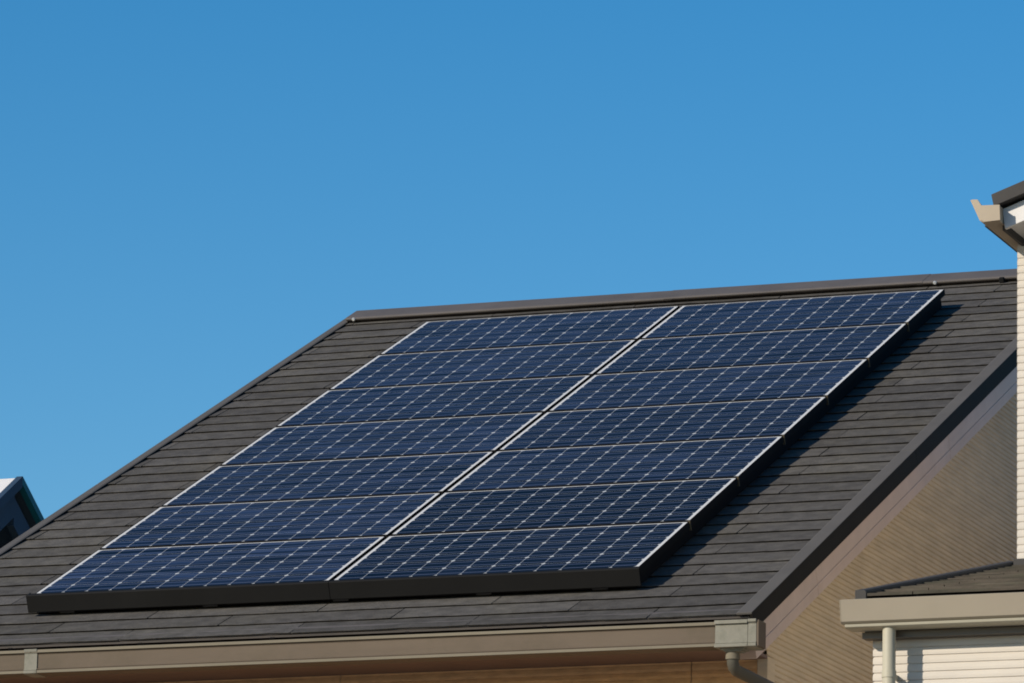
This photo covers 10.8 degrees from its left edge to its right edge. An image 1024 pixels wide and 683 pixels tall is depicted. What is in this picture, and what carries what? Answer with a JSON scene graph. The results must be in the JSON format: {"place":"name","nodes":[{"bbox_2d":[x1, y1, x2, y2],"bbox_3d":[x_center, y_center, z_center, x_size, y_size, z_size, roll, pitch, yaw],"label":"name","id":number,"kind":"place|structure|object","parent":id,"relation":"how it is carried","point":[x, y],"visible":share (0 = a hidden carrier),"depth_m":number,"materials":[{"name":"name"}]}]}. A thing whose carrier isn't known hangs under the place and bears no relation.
{"place":"outdoors","nodes":[
{"label":"outdoors","id":0,"kind":"place"},
{"bbox_2d":[0,476,43,547],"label":"blue trimmed house","id":1,"kind":"structure","parent":0,"point":[20,513],"depth_m":40.82,"materials":[{"name":"paint"}]},
{"bbox_2d":[0,0,1023,518],"label":"sky","id":2,"kind":"structure","parent":0,"point":[194,193],"materials":[{"name":"blue"}]},
{"bbox_2d":[839,181,1023,682],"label":"white house","id":3,"kind":"structure","parent":0,"point":[963,626],"depth_m":22.59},
{"label":"ground","id":4,"kind":"structure","parent":0,"visible":0},
{"bbox_2d":[0,269,1016,682],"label":"brown house","id":5,"kind":"structure","parent":4,"relation":"on","point":[898,463],"depth_m":27.13,"materials":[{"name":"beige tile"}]},
{"bbox_2d":[26,299,941,612],"bbox_3d":[0.037,0.536,29.182,3.248,0.109,5.715,-3,13,21],"label":"mounting rack","id":6,"kind":"object","parent":5,"relation":"attached to","point":[492,583],"visible":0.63,"depth_m":26.66,"materials":[{"name":"metal"}]},
{"bbox_2d":[35,536,385,593],"bbox_3d":[-1.507,1.136,27.238,1.594,0.036,0.790,-3,13,21],"label":"solar panel","id":7,"kind":"object","parent":6,"relation":"attached to","point":[224,564],"visible":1,"depth_m":27.23,"materials":[{"name":"blue glass"}]},
{"bbox_2d":[100,493,440,549],"bbox_3d":[-1.238,0.938,27.982,1.594,0.037,0.790,-3,13,21],"label":"solar panel","id":8,"kind":"object","parent":6,"relation":"on","point":[312,519],"visible":1,"depth_m":27.96,"materials":[{"name":"glass"}]},
{"bbox_2d":[162,451,493,506],"bbox_3d":[-0.970,0.740,28.726,1.594,0.036,0.790,-3,13,21],"label":"solar panel","id":9,"kind":"object","parent":6,"relation":"on","point":[397,475],"visible":1,"depth_m":28.70,"materials":[{"name":"glass"}]},
{"bbox_2d":[220,412,543,465],"bbox_3d":[-0.701,0.542,29.470,1.594,0.037,0.790,-3,13,21],"label":"solar panel","id":10,"kind":"object","parent":6,"relation":"on","point":[448,435],"visible":1,"depth_m":29.45,"materials":[{"name":"glass"}]},
{"bbox_2d":[276,375,590,426],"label":"solar panel","id":11,"kind":"object","parent":6,"relation":"on","point":[483,398],"visible":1,"depth_m":30.19,"materials":[{"name":"glass"}]},
{"bbox_2d":[329,340,635,389],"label":"solar panel","id":12,"kind":"object","parent":6,"relation":"on","point":[506,363],"visible":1,"depth_m":30.94,"materials":[{"name":"glass"}]},
{"bbox_2d":[333,522,689,579],"bbox_3d":[-0.002,1.044,26.669,1.594,0.036,0.790,-3,13,21],"label":"solar panel","id":13,"kind":"object","parent":6,"relation":"attached to","point":[643,546],"visible":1,"depth_m":26.65,"materials":[{"name":"glass"}]},
{"bbox_2d":[380,306,679,354],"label":"solar panel","id":14,"kind":"object","parent":6,"relation":"on","point":[636,324],"visible":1,"depth_m":31.68,"materials":[{"name":"glass"}]},
{"bbox_2d":[391,478,737,535],"bbox_3d":[0.267,0.847,27.413,1.594,0.037,0.790,-3,13,21],"label":"solar panel","id":15,"kind":"object","parent":6,"relation":"on","point":[693,501],"visible":1,"depth_m":27.39,"materials":[{"name":"glass"}]},
{"bbox_2d":[446,436,783,491],"bbox_3d":[0.536,0.649,28.157,1.594,0.036,0.790,-3,13,21],"label":"solar panel","id":16,"kind":"object","parent":6,"relation":"on","point":[742,458],"visible":1,"depth_m":28.13,"materials":[{"name":"glass"}]},
{"bbox_2d":[499,396,826,450],"bbox_3d":[0.805,0.451,28.901,1.594,0.037,0.790,-3,13,21],"label":"solar panel","id":17,"kind":"object","parent":6,"relation":"on","point":[788,417],"visible":1,"depth_m":28.88,"materials":[{"name":"glass"}]},
{"bbox_2d":[548,359,868,411],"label":"solar panel","id":18,"kind":"object","parent":6,"relation":"on","point":[831,379],"visible":1,"depth_m":29.62,"materials":[{"name":"glass"}]},
{"bbox_2d":[596,323,907,374],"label":"solar panel","id":19,"kind":"object","parent":6,"relation":"on","point":[872,343],"visible":1,"depth_m":30.36,"materials":[{"name":"glass"}]},
{"bbox_2d":[641,289,944,338],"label":"solar panel","id":20,"kind":"object","parent":6,"relation":"on","point":[911,308],"visible":1,"depth_m":31.11,"materials":[{"name":"glass"}]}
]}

